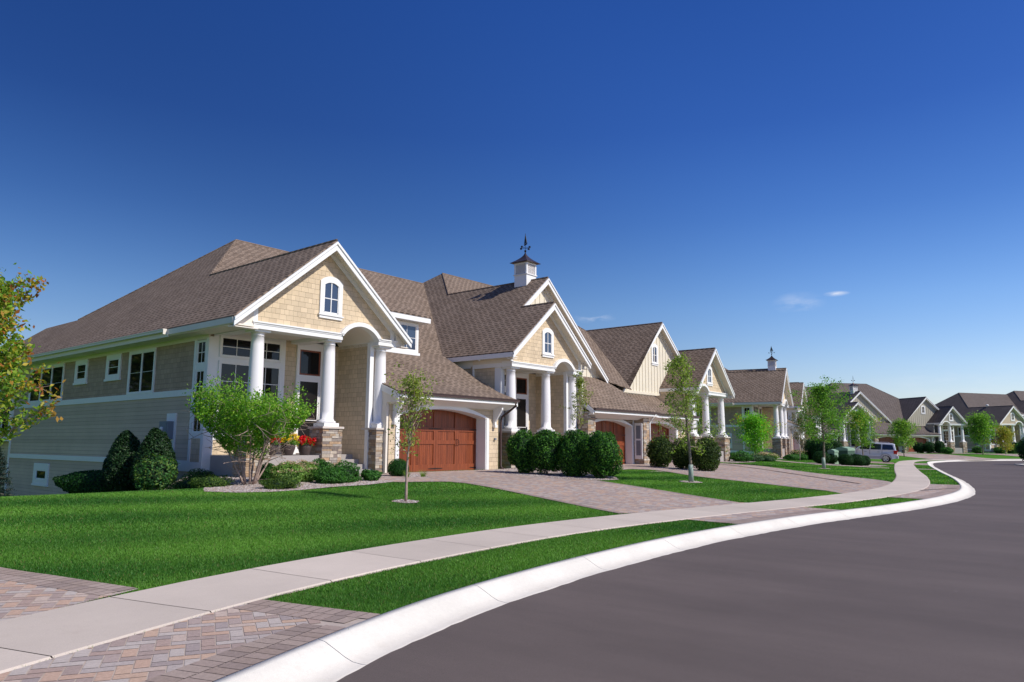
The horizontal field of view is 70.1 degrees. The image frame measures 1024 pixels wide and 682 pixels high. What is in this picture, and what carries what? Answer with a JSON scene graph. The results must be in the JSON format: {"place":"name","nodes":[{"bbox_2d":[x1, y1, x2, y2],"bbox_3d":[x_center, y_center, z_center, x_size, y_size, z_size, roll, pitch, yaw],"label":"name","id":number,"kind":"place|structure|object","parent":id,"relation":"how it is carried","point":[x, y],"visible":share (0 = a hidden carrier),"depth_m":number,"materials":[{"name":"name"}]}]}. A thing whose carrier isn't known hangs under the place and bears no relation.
{"place":"outdoors","nodes":[
{"label":"outdoors","id":0,"kind":"place"},
{"bbox_2d":[0,567,136,620],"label":"driveway","id":1,"kind":"structure","parent":0,"point":[46,594],"depth_m":7.21,"materials":[{"name":"brick"}]},
{"bbox_2d":[0,599,378,681],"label":"driveway apron","id":2,"kind":"object","parent":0,"point":[209,660],"visible":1,"depth_m":5.42,"materials":[{"name":"brick"}]},
{"bbox_2d":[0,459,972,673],"bbox_3d":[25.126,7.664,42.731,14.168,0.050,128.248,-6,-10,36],"label":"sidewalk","id":3,"kind":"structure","parent":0,"point":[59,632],"depth_m":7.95,"materials":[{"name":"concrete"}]},
{"bbox_2d":[0,452,1020,678],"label":"lawn","id":4,"kind":"structure","parent":0,"point":[985,455],"depth_m":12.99,"materials":[{"name":"plant"}]},
{"bbox_2d":[0,447,19,496],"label":"spruce tree","id":5,"kind":"object","parent":4,"relation":"on","point":[3,488],"visible":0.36,"depth_m":22.05,"materials":[{"name":"green plant"}]},
{"bbox_2d":[0,263,65,445],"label":"maple tree","id":6,"kind":"object","parent":4,"relation":"on","point":[16,352],"visible":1,"depth_m":10.34,"materials":[{"name":"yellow plant"}]},
{"bbox_2d":[52,469,129,493],"bbox_3d":[-14.522,5.029,25.698,5.762,1.022,1.949,-6,-10,39],"label":"hedge","id":7,"kind":"object","parent":4,"relation":"on","point":[88,481],"visible":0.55,"depth_m":25.04,"materials":[{"name":"green plant"}]},
{"bbox_2d":[132,453,177,490],"bbox_3d":[-10.540,3.878,21.730,1.234,1.224,1.318,-6,-10,39],"label":"round bush","id":8,"kind":"object","parent":4,"relation":"on","point":[156,474],"visible":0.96,"depth_m":21.53,"materials":[{"name":"green plant"}]},
{"bbox_2d":[0,239,519,495],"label":"house","id":9,"kind":"structure","parent":4,"relation":"on","point":[334,330],"depth_m":27.74,"materials":[{"name":"brown concrete"}]},
{"bbox_2d":[31,463,49,486],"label":"window","id":10,"kind":"structure","parent":9,"relation":"in","point":[40,470],"depth_m":32.91,"materials":[{"name":"white paint"}]},
{"bbox_2d":[28,363,64,403],"bbox_3d":[-21.576,1.993,33.806,4.150,1.690,0.050,-6,-10,39],"label":"window","id":11,"kind":"structure","parent":9,"relation":"in","point":[55,376],"depth_m":33.50,"materials":[{"name":"glass"}]},
{"bbox_2d":[73,359,88,384],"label":"window","id":12,"kind":"structure","parent":9,"relation":"in","point":[81,366],"depth_m":31.29,"materials":[{"name":"white paint"}]},
{"bbox_2d":[104,353,121,381],"bbox_3d":[-15.986,1.066,29.271,1.430,1.060,0.075,-6,-10,39],"label":"window","id":13,"kind":"structure","parent":9,"relation":"in","point":[113,363],"depth_m":29.26,"materials":[{"name":"white paint"}]},
{"bbox_2d":[126,347,156,394],"bbox_3d":[-14.031,1.166,27.646,2.200,1.690,0.050,-6,-10,39],"label":"window","id":14,"kind":"structure","parent":9,"relation":"in","point":[142,363],"depth_m":27.62,"materials":[{"name":"glass"}]},
{"bbox_2d":[191,369,204,432],"bbox_3d":[-10.577,2.025,24.652,0.620,2.150,0.050,-6,-10,39],"label":"window","id":15,"kind":"structure","parent":9,"relation":"in","point":[199,374],"depth_m":24.71,"materials":[{"name":"white paint"}]},
{"bbox_2d":[196,339,206,364],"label":"window","id":16,"kind":"structure","parent":9,"relation":"in","point":[201,344],"depth_m":24.92,"materials":[{"name":"white paint"}]},
{"bbox_2d":[216,360,281,432],"bbox_3d":[-9.179,2.050,25.528,0.050,2.560,2.422,-6,-10,39],"label":"window","id":17,"kind":"structure","parent":9,"relation":"in","point":[272,374],"depth_m":25.45,"materials":[{"name":"grey glass"}]},
{"bbox_2d":[219,335,282,362],"bbox_3d":[-9.170,0.288,25.776,0.050,0.760,2.422,-6,-10,39],"label":"window","id":18,"kind":"structure","parent":9,"relation":"in","point":[237,347],"depth_m":25.54,"materials":[{"name":"glass"}]},
{"bbox_2d":[269,435,280,455],"bbox_3d":[-7.873,3.374,23.912,0.646,0.742,0.678,-6,-10,39],"label":"flower pot","id":19,"kind":"object","parent":9,"relation":"on","point":[274,444],"visible":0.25,"depth_m":23.74,"materials":[{"name":"brown ceramic"}]},
{"bbox_2d":[280,433,299,454],"bbox_3d":[-7.510,3.422,24.427,0.757,0.793,0.715,-6,-10,39],"label":"flower pot","id":20,"kind":"object","parent":9,"relation":"on","point":[293,442],"visible":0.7,"depth_m":24.23,"materials":[{"name":"yellow plant"}]},
{"bbox_2d":[297,434,316,454],"bbox_3d":[-7.096,3.542,24.944,0.848,0.706,0.734,-6,-10,39],"label":"flower pot","id":21,"kind":"object","parent":9,"relation":"on","point":[305,448],"visible":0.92,"depth_m":24.73,"materials":[{"name":"brown ceramic"}]},
{"bbox_2d":[296,379,319,452],"bbox_3d":[-7.634,2.806,27.322,0.095,2.740,0.936,-6,-10,39],"label":"front door","id":22,"kind":"structure","parent":9,"relation":"in","point":[312,386],"depth_m":27.44,"materials":[{"name":"paint"}]},
{"bbox_2d":[318,277,343,320],"bbox_3d":[-6.378,-1.527,25.836,0.090,1.520,1.050,-6,-10,39],"label":"window","id":23,"kind":"structure","parent":9,"relation":"in","point":[331,288],"depth_m":25.84,"materials":[{"name":"white paint"}]},
{"bbox_2d":[386,320,419,355],"bbox_3d":[-5.481,-0.151,32.273,0.090,1.720,3.820,-6,-10,39],"label":"window","id":24,"kind":"structure","parent":9,"relation":"in","point":[412,329],"depth_m":33.35,"materials":[{"name":"white paint"}]},
{"bbox_2d":[399,409,475,471],"bbox_3d":[-3.081,3.987,29.511,0.136,2.520,4.850,-6,-10,39],"label":"garage door","id":25,"kind":"structure","parent":9,"relation":"in","point":[448,438],"depth_m":29.83,"materials":[{"name":"brown wood"}]},
{"bbox_2d":[168,479,385,492],"bbox_3d":[-8.634,5.437,22.893,10.900,2.300,7.200,-6,-10,39],"label":"front garden bed","id":26,"kind":"object","parent":4,"relation":"on","point":[285,490],"visible":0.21,"depth_m":18.98,"materials":[{"name":"brown soil"}]},
{"bbox_2d":[102,429,140,491],"bbox_3d":[-12.682,3.955,23.995,1.455,2.091,1.509,2,-8,-12],"label":"arborvitae","id":27,"kind":"object","parent":26,"relation":"on","point":[119,459],"visible":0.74,"depth_m":23.54,"materials":[{"name":"green plant"}]},
{"bbox_2d":[129,428,177,490],"bbox_3d":[-11.324,3.776,23.154,1.323,2.085,1.460,0,-8,2],"label":"arborvitae","id":28,"kind":"object","parent":26,"relation":"on","point":[157,441],"visible":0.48,"depth_m":22.91,"materials":[{"name":"green plant"}]},
{"bbox_2d":[163,478,192,489],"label":"juniper","id":29,"kind":"object","parent":26,"relation":"on","point":[180,484],"visible":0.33,"depth_m":20.12,"materials":[{"name":"green plant"}]},
{"bbox_2d":[181,468,214,480],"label":"juniper","id":30,"kind":"object","parent":26,"relation":"on","point":[197,473],"visible":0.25,"depth_m":20.97,"materials":[{"name":"green plant"}]},
{"bbox_2d":[187,474,234,488],"bbox_3d":[-7.938,3.746,19.332,1.622,0.468,1.220,-6,-10,39],"label":"juniper","id":31,"kind":"object","parent":26,"relation":"on","point":[205,480],"visible":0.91,"depth_m":18.93,"materials":[{"name":"green plant"}]},
{"bbox_2d":[182,371,319,484],"bbox_3d":[-6.957,2.415,19.907,3.211,3.128,3.382,-6,-10,39],"label":"multi stem tree","id":32,"kind":"object","parent":26,"relation":"on","point":[262,419],"visible":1,"depth_m":19.53,"materials":[{"name":"green plant"}]},
{"bbox_2d":[259,462,274,480],"bbox_3d":[-7.035,3.806,21.014,0.596,0.632,0.610,-6,-10,39],"label":"box ball","id":33,"kind":"object","parent":26,"relation":"on","point":[265,473],"visible":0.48,"depth_m":20.83,"materials":[{"name":"green plant"}]},
{"bbox_2d":[258,476,302,489],"bbox_3d":[-5.957,3.678,18.793,0.884,0.415,1.150,-18,-20,66],"label":"juniper","id":34,"kind":"object","parent":26,"relation":"on","point":[284,482],"visible":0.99,"depth_m":18.56,"materials":[{"name":"green plant"}]},
{"bbox_2d":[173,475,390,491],"bbox_3d":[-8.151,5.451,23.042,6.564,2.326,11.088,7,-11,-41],"label":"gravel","id":35,"kind":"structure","parent":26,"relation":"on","point":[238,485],"depth_m":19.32,"materials":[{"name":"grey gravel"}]},
{"bbox_2d":[266,460,309,480],"bbox_3d":[-6.177,3.707,20.452,1.120,0.743,1.195,-6,-10,39],"label":"sedum clump","id":36,"kind":"object","parent":26,"relation":"on","point":[294,470],"visible":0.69,"depth_m":20.19,"materials":[{"name":"green plant"}]},
{"bbox_2d":[296,459,318,481],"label":"sedum clump","id":37,"kind":"object","parent":26,"relation":"on","point":[308,476],"visible":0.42,"depth_m":20.99,"materials":[{"name":"green plant"}]},
{"bbox_2d":[312,458,333,480],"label":"garden shrub","id":38,"kind":"object","parent":26,"relation":"on","point":[324,463],"visible":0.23,"depth_m":21.77,"materials":[{"name":"green plant"}]},
{"bbox_2d":[311,466,346,483],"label":"garden shrub","id":39,"kind":"object","parent":26,"relation":"on","point":[329,475],"visible":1,"depth_m":20.62,"materials":[{"name":"green plant"}]},
{"bbox_2d":[333,460,362,482],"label":"garden shrub","id":40,"kind":"object","parent":26,"relation":"on","point":[351,472],"visible":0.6,"depth_m":21.31,"materials":[{"name":"green plant"}]},
{"bbox_2d":[361,469,382,480],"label":"garden shrub","id":41,"kind":"object","parent":26,"relation":"on","point":[370,475],"visible":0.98,"depth_m":22.09,"materials":[{"name":"green plant"}]},
{"bbox_2d":[387,458,408,475],"bbox_3d":[-3.856,4.323,24.773,0.772,0.696,0.754,-6,-10,39],"label":"box ball","id":42,"kind":"object","parent":4,"relation":"on","point":[396,466],"visible":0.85,"depth_m":24.56,"materials":[{"name":"green plant"}]},
{"bbox_2d":[383,362,441,501],"bbox_3d":[-2.340,2.152,17.051,1.668,3.253,1.372,6,-10,-37],"label":"young tree","id":43,"kind":"object","parent":4,"relation":"on","point":[413,391],"visible":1,"depth_m":17.12,"materials":[{"name":"green plant"}]},
{"bbox_2d":[423,233,659,468],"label":"house","id":44,"kind":"structure","parent":4,"relation":"on","point":[507,339],"depth_m":37.43,"materials":[{"name":"brown concrete"}]},
{"bbox_2d":[516,397,526,429],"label":"window","id":45,"kind":"structure","parent":44,"relation":"in","point":[521,411],"depth_m":37.20,"materials":[{"name":"glass"}]},
{"bbox_2d":[542,328,554,357],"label":"window","id":46,"kind":"structure","parent":44,"relation":"in","point":[547,334],"depth_m":35.61,"materials":[{"name":"white paint"}]},
{"bbox_2d":[595,421,625,463],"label":"garage door","id":47,"kind":"structure","parent":44,"relation":"in","point":[618,430],"depth_m":40.70,"materials":[{"name":"brown wood"}]},
{"bbox_2d":[531,322,734,461],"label":"house","id":48,"kind":"structure","parent":4,"relation":"on","point":[638,356],"depth_m":48.84,"materials":[{"name":"brown concrete"}]},
{"bbox_2d":[651,344,658,365],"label":"window","id":49,"kind":"structure","parent":48,"relation":"in","point":[654,348],"depth_m":48.74,"materials":[{"name":"white paint"}]},
{"bbox_2d":[651,423,668,441],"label":"garage door","id":50,"kind":"structure","parent":48,"relation":"in","point":[653,426],"depth_m":45.04,"materials":[{"name":"brown wood"}]},
{"bbox_2d":[706,366,713,385],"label":"window","id":51,"kind":"structure","parent":48,"relation":"in","point":[709,374],"depth_m":49.56,"materials":[{"name":"white paint"}]},
{"bbox_2d":[644,464,714,471],"bbox_3d":[7.777,6.397,36.826,2.225,0.142,8.331,2,-8,-15],"label":"island hedge bed","id":52,"kind":"object","parent":4,"relation":"on","point":[680,469],"visible":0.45,"depth_m":34.60,"materials":[{"name":"brown soil"}]},
{"bbox_2d":[645,436,672,466],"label":"round bush","id":53,"kind":"object","parent":52,"relation":"on","point":[657,455],"visible":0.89,"depth_m":36.42,"materials":[{"name":"green plant"}]},
{"bbox_2d":[670,437,694,468],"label":"round bush","id":54,"kind":"object","parent":52,"relation":"on","point":[680,457],"visible":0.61,"depth_m":34.98,"materials":[{"name":"green plant"}]},
{"bbox_2d":[692,438,721,470],"bbox_3d":[9.043,5.326,34.072,1.387,1.641,1.335,-6,-10,39],"label":"round bush","id":55,"kind":"object","parent":52,"relation":"on","point":[708,459],"visible":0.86,"depth_m":33.68,"materials":[{"name":"green plant"}]},
{"bbox_2d":[644,351,734,481],"bbox_3d":[6.174,2.724,26.265,2.836,4.742,2.488,2,-8,-15],"label":"young tree","id":56,"kind":"object","parent":4,"relation":"on","point":[679,362],"visible":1,"depth_m":26.34,"materials":[{"name":"green plant"}]},
{"bbox_2d":[696,399,716,435],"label":"young tree","id":57,"kind":"object","parent":4,"relation":"on","point":[699,400],"visible":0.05,"depth_m":58.40,"materials":[{"name":"green plant"}]},
{"bbox_2d":[697,370,804,457],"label":"house","id":58,"kind":"structure","parent":4,"relation":"on","point":[763,392],"depth_m":69.60,"materials":[{"name":"brown paint"}]},
{"bbox_2d":[724,347,819,449],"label":"house","id":59,"kind":"structure","parent":4,"relation":"on","point":[772,365],"depth_m":81.79,"materials":[{"name":"white paint"}]},
{"bbox_2d":[725,368,820,436],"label":"house","id":60,"kind":"structure","parent":4,"relation":"on","point":[817,419],"depth_m":96.25,"materials":[{"name":"white paint"}]},
{"bbox_2d":[789,409,808,459],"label":"young tree","id":61,"kind":"object","parent":4,"relation":"on","point":[797,421],"visible":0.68,"depth_m":61.73,"materials":[{"name":"green plant"}]},
{"bbox_2d":[803,437,822,459],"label":"round bush","id":62,"kind":"object","parent":4,"relation":"on","point":[812,448],"visible":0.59,"depth_m":64.00,"materials":[{"name":"green plant"}]},
{"bbox_2d":[787,375,855,468],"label":"young tree","id":63,"kind":"object","parent":4,"relation":"on","point":[821,394],"visible":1,"depth_m":43.60,"materials":[{"name":"green plant"}]},
{"bbox_2d":[805,387,843,443],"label":"house","id":64,"kind":"structure","parent":4,"relation":"on","point":[826,425],"depth_m":116.49,"materials":[{"name":"grey concrete"}]},
{"bbox_2d":[841,404,886,455],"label":"young tree","id":65,"kind":"object","parent":4,"relation":"on","point":[860,420],"visible":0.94,"depth_m":62.55,"materials":[{"name":"green plant"}]},
{"bbox_2d":[826,380,909,452],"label":"house","id":66,"kind":"structure","parent":4,"relation":"on","point":[882,405],"depth_m":121.14,"materials":[{"name":"grey concrete"}]},
{"bbox_2d":[878,437,898,451],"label":"garage door","id":67,"kind":"structure","parent":66,"relation":"in","point":[884,439],"depth_m":119.25,"materials":[{"name":"brown wood"}]},
{"bbox_2d":[883,418,920,456],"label":"young tree","id":68,"kind":"object","parent":4,"relation":"on","point":[903,425],"visible":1,"depth_m":88.77,"materials":[{"name":"green plant"}]},
{"bbox_2d":[867,384,967,452],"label":"house","id":69,"kind":"structure","parent":4,"relation":"on","point":[931,419],"depth_m":122.75,"materials":[{"name":"grey concrete"}]},
{"bbox_2d":[908,437,925,451],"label":"garage door","id":70,"kind":"structure","parent":69,"relation":"in","point":[922,440],"depth_m":121.01,"materials":[{"name":"brown wood"}]},
{"bbox_2d":[943,431,953,443],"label":"window","id":71,"kind":"structure","parent":69,"relation":"in","point":[945,433],"depth_m":124.27,"materials":[{"name":"white paint"}]},
{"bbox_2d":[912,442,923,452],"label":"round bush","id":72,"kind":"object","parent":4,"relation":"on","point":[918,447],"visible":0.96,"depth_m":115.41,"materials":[{"name":"green plant"}]},
{"bbox_2d":[923,441,935,452],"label":"round bush","id":73,"kind":"object","parent":4,"relation":"on","point":[929,447],"visible":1,"depth_m":114.42,"materials":[{"name":"green plant"}]},
{"bbox_2d":[935,393,1023,452],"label":"house","id":74,"kind":"structure","parent":4,"relation":"on","point":[1003,409],"depth_m":135.07,"materials":[{"name":"grey concrete"}]},
{"bbox_2d":[959,410,999,454],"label":"young tree","id":75,"kind":"object","parent":4,"relation":"on","point":[980,427],"visible":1,"depth_m":100.42,"materials":[{"name":"green plant"}]},
{"bbox_2d":[985,424,1022,453],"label":"young tree","id":76,"kind":"object","parent":4,"relation":"on","point":[1004,434],"visible":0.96,"depth_m":106.10,"materials":[{"name":"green plant"}]},
{"bbox_2d":[1007,391,1023,412],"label":"house","id":77,"kind":"structure","parent":4,"relation":"on","point":[1016,398],"depth_m":145.25,"materials":[{"name":"grey concrete"}]},
{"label":"utility bed","id":78,"kind":"structure","parent":4,"relation":"on","visible":0},
{"bbox_2d":[812,451,830,463],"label":"round bush","id":79,"kind":"object","parent":78,"relation":"on","point":[817,457],"visible":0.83,"depth_m":53.09,"materials":[{"name":"green plant"}]},
{"bbox_2d":[837,453,853,464],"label":"round bush","id":80,"kind":"object","parent":78,"relation":"on","point":[845,459],"visible":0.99,"depth_m":52.25,"materials":[{"name":"green plant"}]},
{"bbox_2d":[836,447,854,463],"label":"utility box","id":81,"kind":"object","parent":78,"relation":"on","point":[847,450],"visible":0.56,"depth_m":54.41,"materials":[{"name":"green paint"}]},
{"bbox_2d":[851,454,865,465],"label":"round bush","id":82,"kind":"object","parent":78,"relation":"on","point":[859,460],"visible":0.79,"depth_m":52.31,"materials":[{"name":"green plant"}]},
{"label":"porch garden bed","id":83,"kind":"structure","parent":4,"relation":"on","visible":0},
{"bbox_2d":[729,450,753,461],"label":"garden shrub","id":84,"kind":"object","parent":83,"relation":"on","point":[741,456],"visible":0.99,"depth_m":50.33,"materials":[{"name":"green plant"}]},
{"bbox_2d":[729,410,786,453],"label":"young tree","id":85,"kind":"object","parent":83,"relation":"on","point":[761,430],"visible":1,"depth_m":56.92,"materials":[{"name":"green plant"}]},
{"bbox_2d":[0,0,1023,404],"label":"sky","id":86,"kind":"structure","parent":0,"point":[836,187],"materials":[{"name":"blue"}]},
{"bbox_2d":[360,469,742,513],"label":"driveway","id":87,"kind":"structure","parent":0,"point":[560,486],"depth_m":21.08,"materials":[{"name":"brick"}]},
{"bbox_2d":[491,468,617,479],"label":"gravel","id":88,"kind":"structure","parent":0,"point":[514,470],"depth_m":27.21,"materials":[{"name":"grey gravel"}]},
{"bbox_2d":[505,429,534,472],"bbox_3d":[0.470,4.294,28.215,1.465,1.774,1.329,-6,-10,39],"label":"round bush","id":89,"kind":"object","parent":88,"relation":"on","point":[518,447],"visible":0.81,"depth_m":27.83,"materials":[{"name":"green plant"}]},
{"bbox_2d":[529,429,561,473],"bbox_3d":[1.335,4.214,27.580,1.480,1.807,1.432,-6,-10,39],"label":"round bush","id":90,"kind":"object","parent":88,"relation":"on","point":[544,448],"visible":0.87,"depth_m":27.19,"materials":[{"name":"green plant"}]},
{"bbox_2d":[556,429,589,476],"bbox_3d":[2.337,4.173,27.086,1.547,1.846,1.558,-6,-10,39],"label":"round bush","id":91,"kind":"object","parent":88,"relation":"on","point":[570,458],"visible":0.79,"depth_m":26.64,"materials":[{"name":"green plant"}]},
{"bbox_2d":[559,371,592,429],"bbox_3d":[2.979,3.489,32.063,1.222,4.374,1.530,8,-11,-44],"label":"young tree","id":92,"kind":"object","parent":88,"relation":"on","point":[579,383],"visible":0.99,"depth_m":32.08,"materials":[{"name":"green plant"}]},
{"bbox_2d":[578,430,623,477],"bbox_3d":[3.253,4.133,26.431,1.759,1.808,1.546,-6,-10,39],"label":"round bush","id":93,"kind":"object","parent":88,"relation":"on","point":[601,449],"visible":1,"depth_m":26.05,"materials":[{"name":"green plant"}]},
{"bbox_2d":[337,461,1023,681],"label":"road","id":94,"kind":"structure","parent":0,"point":[933,594],"depth_m":7.14,"materials":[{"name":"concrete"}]},
{"bbox_2d":[213,459,1023,681],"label":"kerb","id":95,"kind":"structure","parent":94,"relation":"on","point":[338,655],"depth_m":7.50,"materials":[{"name":"concrete"}]},
{"bbox_2d":[583,462,891,492],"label":"driveway","id":96,"kind":"structure","parent":0,"point":[752,473],"depth_m":30.76,"materials":[{"name":"brick"}]},
{"bbox_2d":[688,507,836,523],"bbox_3d":[5.641,3.846,16.270,4.885,0.007,1.443,8,-11,-43],"label":"driveway apron","id":97,"kind":"object","parent":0,"point":[736,518],"visible":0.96,"depth_m":15.86,"materials":[{"name":"brick"}]},
{"bbox_2d":[871,461,894,463],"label":"driveway","id":98,"kind":"structure","parent":0,"point":[882,462],"depth_m":64.19,"materials":[{"name":"concrete"}]},
{"bbox_2d":[855,441,898,462],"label":"parked car","id":99,"kind":"object","parent":98,"relation":"on","point":[886,452],"visible":0.45,"depth_m":65.41,"materials":[{"name":"silver metal"}]},
{"bbox_2d":[890,484,959,498],"bbox_3d":[14.389,5.166,25.307,1.699,0.007,9.722,-6,-10,36],"label":"driveway apron","id":100,"kind":"object","parent":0,"point":[930,494],"visible":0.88,"depth_m":24.05,"materials":[{"name":"brick"}]},
{"bbox_2d":[898,453,1003,459],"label":"driveway","id":101,"kind":"structure","parent":0,"point":[916,455],"depth_m":91.28,"materials":[{"name":"concrete"}]},
{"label":"island kerb","id":102,"kind":"structure","parent":0,"visible":0},
{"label":"island lawn","id":103,"kind":"structure","parent":102,"relation":"on","visible":0},
{"bbox_2d":[1016,437,1023,461],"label":"round bush","id":104,"kind":"object","parent":103,"relation":"on","point":[1021,450],"visible":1,"depth_m":65.58,"materials":[{"name":"green plant"}]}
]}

